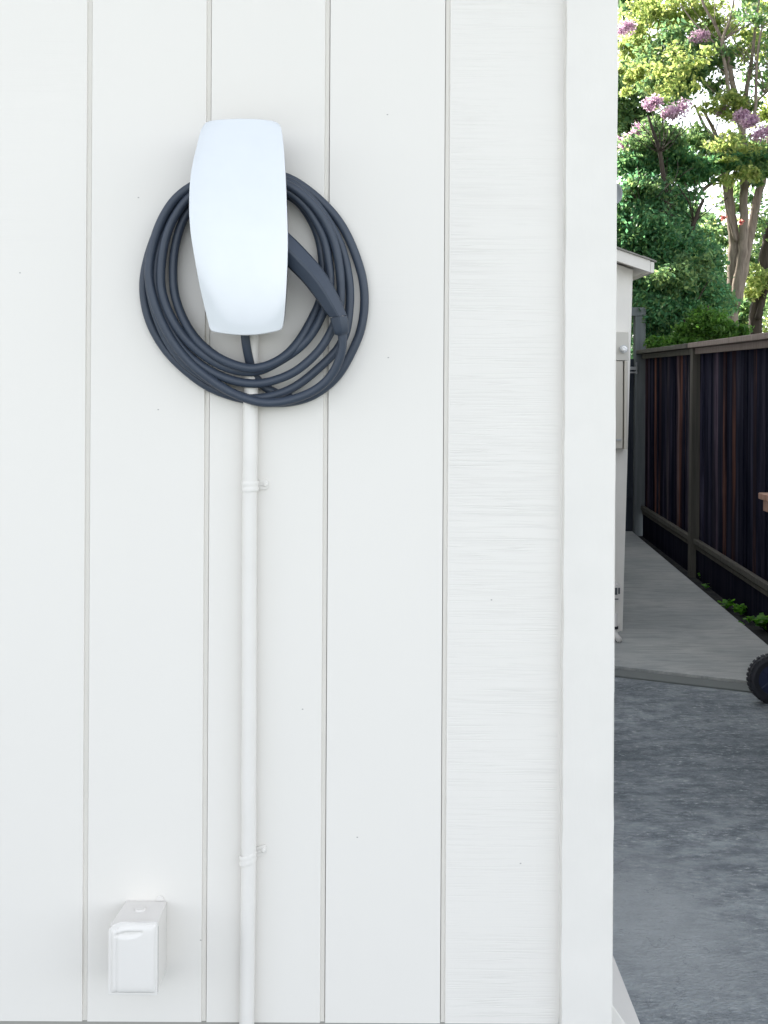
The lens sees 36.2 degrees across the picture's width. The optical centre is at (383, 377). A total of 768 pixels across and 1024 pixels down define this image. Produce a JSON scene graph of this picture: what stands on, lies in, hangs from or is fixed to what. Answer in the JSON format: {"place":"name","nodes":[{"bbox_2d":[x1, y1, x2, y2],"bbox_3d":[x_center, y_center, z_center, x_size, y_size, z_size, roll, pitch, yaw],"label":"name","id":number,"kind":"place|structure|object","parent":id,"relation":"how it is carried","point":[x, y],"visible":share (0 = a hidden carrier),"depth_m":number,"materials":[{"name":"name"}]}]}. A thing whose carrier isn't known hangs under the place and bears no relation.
{"place":"outdoors","nodes":[
{"label":"outdoors","id":0,"kind":"place"},
{"bbox_2d":[614,669,750,692],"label":"curb","id":1,"kind":"structure","parent":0,"point":[688,681],"depth_m":5.84,"materials":[{"name":"concrete"}]},
{"bbox_2d":[613,677,767,1023],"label":"driveway","id":2,"kind":"structure","parent":0,"point":[690,893],"depth_m":3.72,"materials":[{"name":"concrete"}]},
{"bbox_2d":[0,0,639,1023],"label":"garage","id":3,"kind":"structure","parent":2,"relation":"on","point":[436,636],"depth_m":2.00,"materials":[{"name":"paint"}]},
{"bbox_2d":[108,895,165,994],"bbox_3d":[-0.409,0.946,1.955,0.080,0.129,0.090,0,0,0],"label":"outlet box","id":4,"kind":"object","parent":3,"relation":"attached to","point":[137,948],"visible":1,"depth_m":1.91,"materials":[{"name":"white plastic"}]},
{"bbox_2d":[239,335,258,1023],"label":"conduit pipe","id":5,"kind":"object","parent":3,"relation":"attached to","point":[249,722],"visible":0.94,"depth_m":1.97,"materials":[{"name":"white plastic"}]},
{"bbox_2d":[239,844,266,866],"bbox_3d":[-0.219,0.808,1.985,0.049,0.030,0.023,0,0,-27],"label":"pipe strap","id":6,"kind":"object","parent":5,"relation":"attached to","point":[251,859],"visible":1,"depth_m":1.98,"materials":[{"name":"white metal"}]},
{"bbox_2d":[241,479,268,491],"bbox_3d":[-0.216,0.183,1.985,0.049,0.020,0.023,0,0,-27],"label":"pipe strap","id":7,"kind":"object","parent":5,"relation":"attached to","point":[254,486],"visible":1,"depth_m":1.98,"materials":[{"name":"white metal"}]},
{"bbox_2d":[139,119,368,406],"bbox_3d":[-0.220,-0.184,1.949,0.388,0.470,0.098,0,0,0],"label":"wall charger","id":8,"kind":"object","parent":3,"relation":"attached to","point":[235,194],"depth_m":1.92,"materials":[{"name":"white plastic"}]},
{"bbox_2d":[746,493,767,703],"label":"garden cart","id":9,"kind":"object","parent":2,"relation":"on","point":[757,677],"visible":1,"depth_m":5.43,"materials":[{"name":"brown wood"}]},
{"bbox_2d":[614,531,767,683],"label":"walkway","id":10,"kind":"structure","parent":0,"point":[676,622],"depth_m":6.98,"materials":[{"name":"concrete"}]},
{"bbox_2d":[615,613,621,642],"bbox_3d":[1.318,1.421,6.680,0.046,0.147,0.123,0,0,0],"label":"drain pipe","id":11,"kind":"object","parent":10,"relation":"on","point":[618,638],"visible":0.56,"depth_m":6.69,"materials":[{"name":"white plastic"}]},
{"bbox_2d":[617,0,767,354],"label":"sky","id":12,"kind":"structure","parent":0,"point":[713,191],"materials":[{"name":"white"}]},
{"bbox_2d":[638,536,767,644],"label":"soil","id":13,"kind":"structure","parent":0,"point":[760,633],"depth_m":8.21,"materials":[{"name":"brown soil"}]},
{"bbox_2d":[625,307,645,535],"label":"garden gate","id":14,"kind":"structure","parent":13,"relation":"on","point":[635,496],"depth_m":11.40,"materials":[{"name":"brown wood"}]},
{"bbox_2d":[617,111,767,358],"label":"dense tree","id":15,"kind":"object","parent":13,"relation":"on","point":[657,221],"visible":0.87,"depth_m":11.89,"materials":[{"name":"green plant"}]},
{"bbox_2d":[643,304,753,348],"bbox_3d":[2.945,0.269,11.017,0.945,1.926,0.749,0,0,30],"label":"fern shrub","id":16,"kind":"object","parent":13,"relation":"on","point":[706,323],"visible":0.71,"depth_m":10.91,"materials":[{"name":"green plant"}]},
{"bbox_2d":[636,332,767,632],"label":"wooden fence","id":17,"kind":"object","parent":13,"relation":"on","point":[705,515],"visible":0.96,"depth_m":8.61,"materials":[{"name":"brown wood"}]},
{"bbox_2d":[718,599,734,608],"bbox_3d":[2.262,1.496,7.769,0.113,0.071,0.094,0,0,-40],"label":"weed","id":18,"kind":"object","parent":13,"relation":"on","point":[727,604],"visible":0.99,"depth_m":7.76,"materials":[{"name":"green plant"}]},
{"bbox_2d":[732,603,746,614],"bbox_3d":[2.300,1.497,7.572,0.111,0.072,0.116,0,0,-11],"label":"weed","id":19,"kind":"object","parent":13,"relation":"on","point":[736,608],"visible":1,"depth_m":7.57,"materials":[{"name":"green plant"}]},
{"bbox_2d":[743,615,754,622],"bbox_3d":[2.280,1.510,7.332,0.077,0.045,0.048,0,0,-18],"label":"weed","id":20,"kind":"object","parent":13,"relation":"on","point":[750,618],"visible":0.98,"depth_m":7.34,"materials":[{"name":"green plant"}]},
{"bbox_2d":[753,612,767,630],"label":"weed","id":21,"kind":"object","parent":13,"relation":"on","point":[761,619],"visible":1,"depth_m":7.08,"materials":[{"name":"green plant"}]},
{"label":"ground","id":22,"kind":"structure","parent":0,"visible":0},
{"bbox_2d":[615,247,656,630],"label":"house wing","id":23,"kind":"structure","parent":22,"relation":"on","point":[632,266],"depth_m":6.93,"materials":[{"name":"white paint"}]},
{"bbox_2d":[615,581,620,601],"bbox_3d":[1.359,1.249,6.903,0.051,0.127,0.053,0,0,0],"label":"outlet cover","id":24,"kind":"object","parent":23,"relation":"attached to","point":[617,592],"visible":0.52,"depth_m":6.88,"materials":[{"name":"grey plastic"}]},
{"bbox_2d":[617,183,622,203],"bbox_3d":[1.460,-1.050,7.437,0.080,0.346,0.085,0,0,0],"label":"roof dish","id":25,"kind":"object","parent":23,"relation":"attached to","point":[619,193],"visible":0.26,"depth_m":7.40,"materials":[{"name":"grey metal"}]},
{"bbox_2d":[616,332,628,448],"bbox_3d":[1.369,0.077,6.865,0.108,0.683,0.130,0,0,0],"label":"meter panel","id":26,"kind":"object","parent":23,"relation":"attached to","point":[622,348],"visible":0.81,"depth_m":6.84,"materials":[{"name":"beige metal"}]},
{"bbox_2d":[616,361,622,448],"bbox_3d":[1.354,0.160,6.885,0.074,0.510,0.090,0,0,0],"label":"panel door","id":27,"kind":"structure","parent":26,"relation":"in","point":[619,364],"depth_m":6.84,"materials":[{"name":"beige metal"}]},
{"bbox_2d":[617,0,719,348],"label":"feathery tree","id":28,"kind":"object","parent":22,"relation":"on","point":[630,110],"visible":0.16,"depth_m":16.84,"materials":[{"name":"green plant"}]},
{"bbox_2d":[617,0,767,325],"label":"flowering tree","id":29,"kind":"object","parent":22,"relation":"on","point":[673,64],"visible":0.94,"depth_m":12.93,"materials":[{"name":"green plant"}]},
{"bbox_2d":[704,186,767,332],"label":"tree","id":30,"kind":"object","parent":22,"relation":"on","point":[766,318],"visible":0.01,"depth_m":27.08,"materials":[{"name":"green plant"}]},
{"bbox_2d":[726,276,767,329],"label":"tree","id":31,"kind":"object","parent":22,"relation":"on","point":[765,314],"depth_m":29.72,"materials":[{"name":"green plant"}]},
{"bbox_2d":[738,89,767,334],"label":"leaning tree","id":32,"kind":"object","parent":22,"relation":"on","point":[752,313],"visible":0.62,"depth_m":13.76,"materials":[{"name":"green plant"}]}
]}

